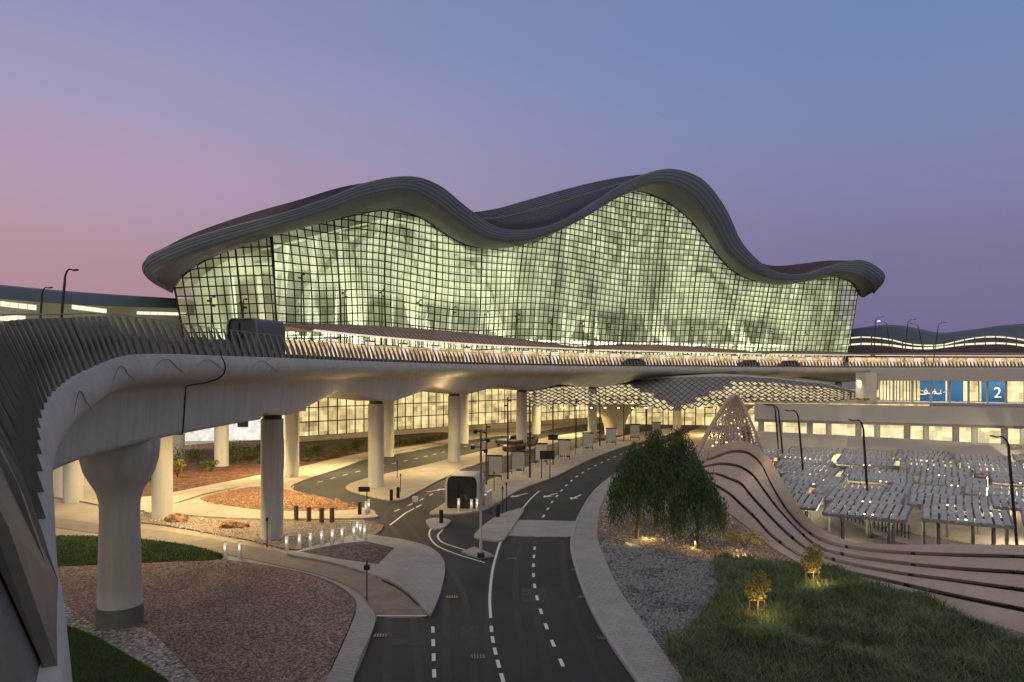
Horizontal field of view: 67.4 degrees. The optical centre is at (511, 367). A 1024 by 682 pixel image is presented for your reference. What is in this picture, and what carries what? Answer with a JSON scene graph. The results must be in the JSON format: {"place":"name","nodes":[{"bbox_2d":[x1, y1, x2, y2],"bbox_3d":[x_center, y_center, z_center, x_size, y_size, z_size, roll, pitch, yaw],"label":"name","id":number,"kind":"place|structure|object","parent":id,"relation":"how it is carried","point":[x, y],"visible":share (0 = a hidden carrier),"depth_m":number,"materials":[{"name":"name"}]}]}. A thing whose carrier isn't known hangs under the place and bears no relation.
{"place":"outdoors","nodes":[
{"label":"outdoors","id":0,"kind":"place"},
{"bbox_2d":[67,625,169,681],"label":"lawn grass","id":1,"kind":"structure","parent":0,"point":[85,653],"depth_m":28.17,"materials":[{"name":"plant"}]},
{"bbox_2d":[56,534,222,565],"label":"lawn grass","id":2,"kind":"structure","parent":0,"point":[95,551],"depth_m":45.29,"materials":[{"name":"plant"}]},
{"bbox_2d":[55,517,426,617],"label":"sidewalk","id":3,"kind":"structure","parent":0,"point":[384,598],"depth_m":42.54,"materials":[{"name":"concrete"}]},
{"bbox_2d":[185,407,305,440],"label":"arrivals garage","id":4,"kind":"structure","parent":0,"point":[249,430],"depth_m":115.97,"materials":[{"name":"white glass"}]},
{"bbox_2d":[287,533,444,615],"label":"pavement","id":5,"kind":"structure","parent":0,"point":[415,571],"depth_m":42.15,"materials":[{"name":"concrete"}]},
{"bbox_2d":[293,423,702,681],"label":"road","id":6,"kind":"structure","parent":0,"point":[459,531],"depth_m":40.37,"materials":[{"name":"asphalt"}]},
{"bbox_2d":[383,617,392,681],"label":"tyre track","id":7,"kind":"structure","parent":6,"relation":"on","point":[387,658],"depth_m":29.49,"materials":[{"name":"asphalt"}]},
{"bbox_2d":[410,618,423,681],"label":"tyre track","id":8,"kind":"structure","parent":6,"relation":"on","point":[418,668],"depth_m":29.39,"materials":[{"name":"asphalt"}]},
{"bbox_2d":[383,480,451,681],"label":"tyre track","id":9,"kind":"structure","parent":6,"relation":"on","point":[446,651],"depth_m":32.56,"materials":[{"name":"asphalt"}]},
{"bbox_2d":[426,518,450,529],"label":"island","id":10,"kind":"structure","parent":6,"relation":"on","point":[433,523],"depth_m":53.50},
{"bbox_2d":[401,471,482,681],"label":"tyre track","id":11,"kind":"structure","parent":6,"relation":"on","point":[473,666],"depth_m":35.74,"materials":[{"name":"asphalt"}]},
{"bbox_2d":[346,430,598,500],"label":"traffic island","id":12,"kind":"object","parent":6,"relation":"on","point":[416,480],"depth_m":77.27,"materials":[{"name":"concrete"}]},
{"bbox_2d":[461,546,493,558],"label":"stop slab","id":13,"kind":"structure","parent":6,"relation":"on","point":[472,551],"depth_m":45.16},
{"bbox_2d":[471,430,489,557],"bbox_3d":[-1.812,7.220,44.028,1.070,7.300,0.520,0,0,0],"label":"camera pole","id":14,"kind":"object","parent":13,"relation":"on","point":[480,553],"visible":1,"depth_m":44.00,"materials":[{"name":"metal"}]},
{"bbox_2d":[320,444,642,681],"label":"road markings","id":15,"kind":"object","parent":6,"relation":"on","point":[491,630],"visible":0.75,"depth_m":37.81,"materials":[{"name":"white paint"}]},
{"bbox_2d":[484,541,503,681],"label":"lane line","id":16,"kind":"structure","parent":6,"relation":"on","point":[488,668],"depth_m":31.71,"materials":[{"name":"paint"}]},
{"bbox_2d":[474,508,523,541],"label":"crossing island","id":17,"kind":"structure","parent":6,"relation":"on","point":[496,529],"depth_m":52.51,"materials":[{"name":"concrete"}]},
{"bbox_2d":[502,440,525,450],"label":"parked car","id":18,"kind":"object","parent":6,"relation":"on","point":[516,444],"visible":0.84,"depth_m":99.71,"materials":[{"name":"red metal"}]},
{"bbox_2d":[512,540,531,681],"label":"tyre track","id":19,"kind":"structure","parent":6,"relation":"on","point":[525,661],"depth_m":33.20,"materials":[{"name":"asphalt"}]},
{"bbox_2d":[522,588,548,601],"bbox_3d":[1.100,10.982,37.112,1.240,0.001,2.224,0,0,0],"label":"asphalt patch","id":20,"kind":"object","parent":6,"relation":"on","point":[528,594],"visible":1,"depth_m":37.15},
{"bbox_2d":[508,520,574,536],"bbox_3d":[1.657,10.970,52.398,5.148,0.060,5.291,0,0,6],"label":"crossing table","id":21,"kind":"object","parent":6,"relation":"on","point":[537,528],"visible":0.7,"depth_m":52.17,"materials":[{"name":"concrete"}]},
{"bbox_2d":[530,540,552,681],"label":"tyre track","id":22,"kind":"structure","parent":6,"relation":"on","point":[545,665],"depth_m":32.01,"materials":[{"name":"asphalt"}]},
{"bbox_2d":[430,428,681,515],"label":"booth island","id":23,"kind":"structure","parent":6,"relation":"on","point":[519,482],"depth_m":78.72,"materials":[{"name":"concrete"}]},
{"bbox_2d":[445,471,484,508],"bbox_3d":[-3.655,9.607,60.520,2.630,2.532,2.888,0,0,8],"label":"gate booth","id":24,"kind":"object","parent":23,"relation":"on","point":[464,486],"visible":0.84,"depth_m":59.25,"materials":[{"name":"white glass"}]},
{"bbox_2d":[487,455,502,479],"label":"info board","id":25,"kind":"object","parent":23,"relation":"on","point":[495,463],"visible":1,"depth_m":74.04,"materials":[{"name":"metal"}]},
{"bbox_2d":[504,397,511,478],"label":"lamp mast","id":26,"kind":"object","parent":23,"relation":"on","point":[507,439],"visible":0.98,"depth_m":74.61,"materials":[{"name":"metal"}]},
{"bbox_2d":[511,450,524,473],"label":"info board","id":27,"kind":"object","parent":23,"relation":"on","point":[517,459],"visible":0.97,"depth_m":78.19,"materials":[{"name":"metal"}]},
{"bbox_2d":[526,398,533,477],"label":"lamp mast","id":28,"kind":"object","parent":23,"relation":"on","point":[530,401],"visible":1,"depth_m":75.77,"materials":[{"name":"metal"}]},
{"bbox_2d":[534,443,547,461],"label":"info board","id":29,"kind":"object","parent":23,"relation":"on","point":[541,447],"visible":0.8,"depth_m":85.76,"materials":[{"name":"metal"}]},
{"bbox_2d":[548,401,557,464],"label":"lamp mast","id":30,"kind":"object","parent":23,"relation":"on","point":[552,437],"visible":1,"depth_m":85.75,"materials":[{"name":"grey metal"}]},
{"bbox_2d":[558,439,569,459],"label":"info board","id":31,"kind":"object","parent":23,"relation":"on","point":[563,446],"visible":0.9,"depth_m":90.52,"materials":[{"name":"metal"}]},
{"bbox_2d":[582,432,593,448],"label":"info board","id":32,"kind":"object","parent":23,"relation":"on","point":[588,438],"visible":0.86,"depth_m":99.76,"materials":[{"name":"metal"}]},
{"bbox_2d":[606,428,615,444],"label":"info board","id":33,"kind":"object","parent":23,"relation":"on","point":[611,433],"visible":1,"depth_m":107.44,"materials":[{"name":"metal"}]},
{"bbox_2d":[630,424,639,439],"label":"info board","id":34,"kind":"object","parent":23,"relation":"on","point":[634,430],"visible":1,"depth_m":115.03,"materials":[{"name":"metal"}]},
{"bbox_2d":[559,540,605,681],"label":"tyre track","id":35,"kind":"structure","parent":6,"relation":"on","point":[595,665],"depth_m":33.20,"materials":[{"name":"asphalt"}]},
{"bbox_2d":[0,0,1023,365],"label":"sky","id":36,"kind":"structure","parent":0,"point":[888,135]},
{"bbox_2d":[54,378,1023,672],"bbox_3d":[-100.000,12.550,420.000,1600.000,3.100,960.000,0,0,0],"label":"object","id":37,"kind":"structure","parent":0,"point":[82,512],"depth_m":59.06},
{"bbox_2d":[64,603,198,681],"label":"gravel band","id":38,"kind":"object","parent":37,"relation":"on","point":[163,659],"visible":0.53,"depth_m":29.93,"materials":[{"name":"gravel"}]},
{"bbox_2d":[58,559,354,681],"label":"gravel circle","id":39,"kind":"object","parent":37,"relation":"on","point":[199,667],"visible":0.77,"depth_m":33.48,"materials":[{"name":"gravel"}]},
{"bbox_2d":[58,561,351,681],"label":"loose stones","id":40,"kind":"object","parent":39,"relation":"on","point":[243,612],"visible":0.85,"depth_m":34.83,"materials":[{"name":"gravel"}]},
{"bbox_2d":[144,461,378,520],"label":"sand island","id":41,"kind":"structure","parent":37,"relation":"on","point":[198,508],"depth_m":58.36,"materials":[{"name":"sand"}]},
{"bbox_2d":[140,512,383,550],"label":"gravel verge","id":42,"kind":"structure","parent":37,"relation":"on","point":[375,529],"depth_m":52.03,"materials":[{"name":"gravel"}]},
{"bbox_2d":[164,513,187,521],"bbox_3d":[-23.931,10.827,54.796,1.636,0.868,1.572,0,0,0],"label":"boulder","id":43,"kind":"object","parent":42,"relation":"on","point":[177,517],"visible":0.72,"depth_m":54.41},
{"bbox_2d":[200,486,357,510],"bbox_3d":[-19.458,10.925,62.556,16.016,0.150,7.565,0,0,43],"label":"rock bed","id":44,"kind":"object","parent":37,"relation":"on","point":[298,502],"visible":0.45,"depth_m":61.70,"materials":[{"name":"gravel"}]},
{"bbox_2d":[142,432,447,495],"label":"mulch bed","id":45,"kind":"object","parent":37,"relation":"on","point":[191,475],"visible":0.35,"depth_m":87.59,"materials":[{"name":"soil"}]},
{"bbox_2d":[186,445,210,464],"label":"shrub","id":46,"kind":"object","parent":45,"relation":"on","point":[196,454],"visible":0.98,"depth_m":84.64,"materials":[{"name":"green plant"}]},
{"bbox_2d":[229,439,246,462],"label":"shrub","id":47,"kind":"object","parent":45,"relation":"on","point":[233,449],"visible":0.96,"depth_m":87.09,"materials":[{"name":"green plant"}]},
{"bbox_2d":[219,556,374,681],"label":"sidewalk","id":48,"kind":"structure","parent":37,"relation":"on","point":[350,654],"depth_m":31.03,"materials":[{"name":"concrete"}]},
{"bbox_2d":[54,421,587,511],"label":"sand verge","id":49,"kind":"structure","parent":37,"relation":"on","point":[90,497],"depth_m":73.92,"materials":[{"name":"sand"}]},
{"bbox_2d":[302,541,393,563],"bbox_3d":[-8.951,10.928,45.482,5.868,0.145,4.042,0,0,33],"label":"gravel triangle","id":50,"kind":"object","parent":37,"relation":"on","point":[364,551],"visible":0.8,"depth_m":45.30,"materials":[{"name":"gravel"}]},
{"bbox_2d":[142,169,884,441],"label":"terminal building","id":51,"kind":"structure","parent":37,"relation":"on","point":[623,256],"depth_m":143.71,"materials":[{"name":"glass"}]},
{"bbox_2d":[0,285,182,341],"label":"concourse wing","id":52,"kind":"structure","parent":51,"relation":"attached to","point":[15,299],"depth_m":118.23,"materials":[{"name":"metal"}]},
{"bbox_2d":[570,473,641,681],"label":"kerb","id":53,"kind":"structure","parent":37,"relation":"on","point":[626,663],"depth_m":33.85,"materials":[{"name":"concrete"}]},
{"bbox_2d":[598,536,720,649],"bbox_3d":[8.166,10.940,39.533,5.820,0.120,19.907,0,0,0],"label":"blue gravel bed","id":54,"kind":"object","parent":37,"relation":"on","point":[682,606],"visible":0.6,"depth_m":38.50,"materials":[{"name":"gravel"}]},
{"bbox_2d":[526,373,869,437],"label":"lattice canopy","id":55,"kind":"object","parent":37,"relation":"on","point":[676,391],"visible":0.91,"depth_m":117.44,"materials":[{"name":"white metal"}]},
{"bbox_2d":[610,388,930,425],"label":"entrance front","id":56,"kind":"object","parent":37,"relation":"on","point":[704,415],"visible":0.22,"depth_m":146.46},
{"bbox_2d":[597,467,1023,677],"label":"gravel","id":57,"kind":"structure","parent":37,"relation":"on","point":[770,552],"depth_m":48.66,"materials":[{"name":"gravel"}]},
{"bbox_2d":[604,440,666,538],"bbox_3d":[7.913,7.776,48.788,4.011,6.266,4.175,0,0,0],"label":"weeping tree","id":58,"kind":"object","parent":57,"relation":"on","point":[639,492],"visible":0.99,"depth_m":48.04,"materials":[{"name":"green plant"}]},
{"bbox_2d":[626,427,682,526],"bbox_3d":[9.910,7.471,52.745,4.185,6.873,4.243,0,0,0],"label":"weeping tree","id":59,"kind":"object","parent":57,"relation":"on","point":[657,454],"visible":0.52,"depth_m":51.99,"materials":[{"name":"green plant"}]},
{"bbox_2d":[652,424,704,521],"bbox_3d":[11.750,7.422,53.901,4.276,6.972,4.231,0,0,-44],"label":"weeping tree","id":60,"kind":"object","parent":57,"relation":"on","point":[679,445],"visible":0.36,"depth_m":53.25,"materials":[{"name":"green plant"}]},
{"bbox_2d":[661,460,730,548],"bbox_3d":[11.049,8.230,46.280,4.034,5.360,3.920,0,0,0],"label":"weeping tree","id":61,"kind":"object","parent":57,"relation":"on","point":[696,484],"visible":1,"depth_m":45.55,"materials":[{"name":"green plant"}]},
{"bbox_2d":[722,528,773,548],"bbox_3d":[14.171,10.268,46.495,3.069,1.335,2.069,0,0,27],"label":"shrub","id":62,"kind":"object","parent":57,"relation":"on","point":[749,536],"visible":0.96,"depth_m":46.37,"materials":[{"name":"green plant"}]},
{"bbox_2d":[744,569,770,615],"bbox_3d":[10.349,9.710,32.413,1.161,2.380,1.121,0,0,0],"label":"young tree","id":63,"kind":"object","parent":57,"relation":"on","point":[755,585],"visible":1,"depth_m":32.32,"materials":[{"name":"green plant"}]},
{"bbox_2d":[800,542,825,582],"bbox_3d":[14.410,9.634,36.768,1.240,2.533,1.221,0,0,0],"label":"young tree","id":64,"kind":"object","parent":57,"relation":"on","point":[812,560],"visible":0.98,"depth_m":36.66,"materials":[{"name":"green plant"}]},
{"bbox_2d":[657,549,1023,681],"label":"tall grass","id":65,"kind":"structure","parent":57,"relation":"on","point":[859,622],"depth_m":29.65,"materials":[{"name":"plant"}]},
{"bbox_2d":[701,441,1023,632],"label":"ribbon wall","id":66,"kind":"structure","parent":57,"relation":"on","point":[986,581],"depth_m":39.49,"materials":[{"name":"concrete"}]},
{"bbox_2d":[694,393,764,463],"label":"perforated fin","id":67,"kind":"object","parent":66,"relation":"attached to","point":[730,404],"visible":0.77,"depth_m":74.36,"materials":[{"name":"metal"}]},
{"bbox_2d":[573,467,680,681],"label":"pavement","id":68,"kind":"structure","parent":0,"point":[639,647],"depth_m":34.92,"materials":[{"name":"concrete"}]},
{"bbox_2d":[798,491,908,544],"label":"parking lot","id":69,"kind":"structure","parent":0,"point":[855,533],"depth_m":66.16,"materials":[{"name":"concrete"}]},
{"bbox_2d":[783,481,811,503],"bbox_3d":[22.300,11.896,65.000,5.300,4.148,4.300,0,0,27],"label":"solar canopy","id":70,"kind":"object","parent":69,"relation":"on","point":[804,488],"visible":0.25,"depth_m":64.34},
{"bbox_2d":[775,458,833,493],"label":"solar canopy","id":71,"kind":"object","parent":69,"relation":"on","point":[829,464],"visible":0.51,"depth_m":81.14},
{"bbox_2d":[790,493,823,516],"bbox_3d":[21.100,12.037,59.500,5.300,4.148,4.300,0,0,29],"label":"solar canopy","id":72,"kind":"object","parent":69,"relation":"on","point":[816,502],"visible":0.34,"depth_m":58.59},
{"bbox_2d":[777,464,840,506],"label":"solar canopy","id":73,"kind":"object","parent":69,"relation":"on","point":[835,471],"visible":0.62,"depth_m":75.19,"materials":[{"name":"metal"}]},
{"bbox_2d":[781,473,845,522],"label":"solar canopy","id":74,"kind":"object","parent":69,"relation":"on","point":[784,476],"visible":0.52,"depth_m":70.07,"materials":[{"name":"metal"}]},
{"bbox_2d":[811,482,886,533],"bbox_3d":[28.300,12.109,64.400,5.300,4.148,4.300,0,0,31],"label":"solar canopy","id":75,"kind":"object","parent":69,"relation":"on","point":[817,488],"visible":0.48,"depth_m":64.99,"materials":[{"name":"metal"}]},
{"bbox_2d":[848,419,872,537],"bbox_3d":[28.629,9.114,63.000,1.982,9.786,0.418,0,0,0],"label":"street lamp","id":76,"kind":"object","parent":69,"relation":"on","point":[870,535],"visible":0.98,"depth_m":62.92,"materials":[{"name":"metal"}]},
{"bbox_2d":[824,488,906,543],"bbox_3d":[27.100,11.792,58.900,5.300,4.148,4.300,0,0,32],"label":"solar canopy","id":77,"kind":"object","parent":69,"relation":"on","point":[900,499],"visible":0.65,"depth_m":58.73,"materials":[{"name":"metal"}]},
{"bbox_2d":[822,499,912,543],"bbox_3d":[25.000,11.833,54.000,5.300,4.148,4.300,0,0,33],"label":"solar canopy","id":78,"kind":"object","parent":69,"relation":"on","point":[871,510],"visible":0.91,"depth_m":53.53,"materials":[{"name":"metal"}]},
{"bbox_2d":[732,432,982,544],"bbox_3d":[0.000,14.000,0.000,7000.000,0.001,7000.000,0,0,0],"label":"ground","id":79,"kind":"structure","parent":0,"point":[914,539],"depth_m":64.75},
{"bbox_2d":[0,313,1023,681],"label":"elevated roadway","id":80,"kind":"structure","parent":79,"relation":"on","point":[110,413],"depth_m":32.06,"materials":[{"name":"white concrete"}]},
{"bbox_2d":[60,269,78,317],"bbox_3d":[-29.030,-3.367,50.000,1.522,6.151,0.342,0,0,0],"label":"street lamp","id":81,"kind":"object","parent":80,"relation":"on","point":[63,294],"visible":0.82,"depth_m":49.94,"materials":[{"name":"metal"}]},
{"bbox_2d":[164,337,211,349],"bbox_3d":[-19.884,-1.167,46.694,1.840,1.400,4.580,0,0,5],"label":"viaduct car","id":82,"kind":"object","parent":80,"relation":"on","point":[193,341],"visible":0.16,"depth_m":45.95,"materials":[{"name":"black metal"}]},
{"bbox_2d":[226,318,284,353],"bbox_3d":[-15.312,-1.728,46.099,2.018,2.257,3.358,0,0,12],"label":"gate booth","id":83,"kind":"object","parent":80,"relation":"on","point":[264,326],"visible":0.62,"depth_m":44.72,"materials":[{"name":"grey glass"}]},
{"bbox_2d":[284,323,584,363],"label":"drop off canopy","id":84,"kind":"object","parent":80,"relation":"on","point":[416,334],"visible":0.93,"depth_m":88.20,"materials":[{"name":"white metal"}]},
{"bbox_2d":[560,344,760,364],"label":"drop off canopy","id":85,"kind":"object","parent":80,"relation":"on","point":[660,348],"visible":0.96,"depth_m":134.89,"materials":[{"name":"white metal"}]},
{"bbox_2d":[740,351,869,365],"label":"drop off canopy","id":86,"kind":"object","parent":80,"relation":"on","point":[809,358],"visible":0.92,"depth_m":158.40,"materials":[{"name":"white metal"}]},
{"bbox_2d":[849,352,1023,365],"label":"drop off canopy","id":87,"kind":"object","parent":80,"relation":"on","point":[1001,360],"visible":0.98,"depth_m":170.46,"materials":[{"name":"white metal"}]},
{"bbox_2d":[751,369,1023,485],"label":"parking building","id":88,"kind":"structure","parent":79,"relation":"on","point":[956,430],"depth_m":98.49,"materials":[{"name":"concrete"}]},
{"bbox_2d":[907,491,989,543],"bbox_3d":[33.100,11.959,58.300,5.300,4.148,4.300,0,0,30],"label":"solar canopy","id":89,"kind":"object","parent":79,"relation":"on","point":[943,501],"visible":0.65,"depth_m":58.25,"materials":[{"name":"metal"}]},
{"bbox_2d":[793,473,1023,544],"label":"lot paving","id":90,"kind":"structure","parent":0,"point":[960,533],"depth_m":67.12,"materials":[{"name":"concrete"}]},
{"bbox_2d":[780,450,833,480],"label":"solar canopy","id":91,"kind":"object","parent":90,"relation":"on","point":[808,456],"visible":0.77,"depth_m":85.90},
{"bbox_2d":[787,446,838,478],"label":"solar canopy","id":92,"kind":"object","parent":90,"relation":"on","point":[834,450],"visible":0.45,"depth_m":91.55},
{"bbox_2d":[836,454,892,486],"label":"solar canopy","id":93,"kind":"object","parent":90,"relation":"on","point":[867,456],"visible":0.35,"depth_m":86.31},
{"bbox_2d":[836,456,895,488],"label":"solar canopy","id":94,"kind":"object","parent":90,"relation":"on","point":[861,462],"visible":0.77,"depth_m":79.78,"materials":[{"name":"metal"}]},
{"bbox_2d":[842,448,892,483],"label":"solar canopy","id":95,"kind":"object","parent":90,"relation":"on","point":[874,453],"visible":0.56,"depth_m":91.03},
{"bbox_2d":[841,467,904,511],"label":"solar canopy","id":96,"kind":"object","parent":90,"relation":"on","point":[845,471],"visible":0.34,"depth_m":75.41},
{"bbox_2d":[848,470,913,520],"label":"solar canopy","id":97,"kind":"object","parent":90,"relation":"on","point":[860,479],"visible":0.79,"depth_m":69.01,"materials":[{"name":"metal"}]},
{"bbox_2d":[896,449,948,485],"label":"solar canopy","id":98,"kind":"object","parent":90,"relation":"on","point":[929,452],"visible":0.38,"depth_m":90.60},
{"bbox_2d":[894,452,951,491],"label":"solar canopy","id":99,"kind":"object","parent":90,"relation":"on","point":[905,457],"visible":0.75,"depth_m":84.94,"materials":[{"name":"metal"}]},
{"bbox_2d":[887,482,962,536],"bbox_3d":[34.300,12.055,63.800,5.300,4.148,4.300,0,0,33],"label":"solar canopy","id":100,"kind":"object","parent":90,"relation":"on","point":[893,488],"visible":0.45,"depth_m":63.96,"materials":[{"name":"metal"}]},
{"bbox_2d":[899,460,958,492],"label":"solar canopy","id":101,"kind":"object","parent":90,"relation":"on","point":[907,465],"visible":0.52,"depth_m":79.91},
{"bbox_2d":[907,465,971,509],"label":"solar canopy","id":102,"kind":"object","parent":90,"relation":"on","point":[942,472],"visible":0.61,"depth_m":74.09,"materials":[{"name":"metal"}]},
{"bbox_2d":[917,474,986,519],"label":"solar canopy","id":103,"kind":"object","parent":90,"relation":"on","point":[935,481],"visible":0.67,"depth_m":68.91,"materials":[{"name":"metal"}]},
{"bbox_2d":[921,504,1014,544],"bbox_3d":[31.000,11.921,52.500,5.300,4.148,4.300,0,0,29],"label":"solar canopy","id":104,"kind":"object","parent":90,"relation":"on","point":[994,522],"visible":0.89,"depth_m":51.97,"materials":[{"name":"metal"}]},
{"bbox_2d":[954,453,1011,490],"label":"solar canopy","id":105,"kind":"object","parent":90,"relation":"on","point":[958,458],"visible":0.48,"depth_m":84.75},
{"bbox_2d":[961,459,1023,494],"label":"solar canopy","id":106,"kind":"object","parent":90,"relation":"on","point":[976,463],"visible":0.58,"depth_m":79.48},
{"bbox_2d":[964,483,1023,533],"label":"solar canopy","id":107,"kind":"object","parent":90,"relation":"on","point":[982,491],"visible":0.61,"depth_m":63.68,"materials":[{"name":"metal"}]},
{"bbox_2d":[973,465,1023,507],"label":"solar canopy","id":108,"kind":"object","parent":90,"relation":"on","point":[977,471],"visible":0.63,"depth_m":74.21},
{"bbox_2d":[990,435,1018,544],"bbox_3d":[36.166,9.480,56.250,2.232,9.058,0.418,0,0,0],"label":"street lamp","id":109,"kind":"object","parent":90,"relation":"on","point":[1012,493],"visible":0.85,"depth_m":56.17,"materials":[{"name":"metal"}]},
{"bbox_2d":[988,472,1023,521],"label":"solar canopy","id":110,"kind":"object","parent":90,"relation":"on","point":[993,478],"visible":0.81,"depth_m":68.37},
{"bbox_2d":[989,493,1023,544],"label":"solar canopy","id":111,"kind":"object","parent":90,"relation":"on","point":[995,502],"visible":0.69,"depth_m":58.35,"materials":[{"name":"metal"}]},
{"bbox_2d":[838,324,1023,361],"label":"concourse","id":112,"kind":"structure","parent":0,"point":[862,340],"depth_m":250.75,"materials":[{"name":"metal"}]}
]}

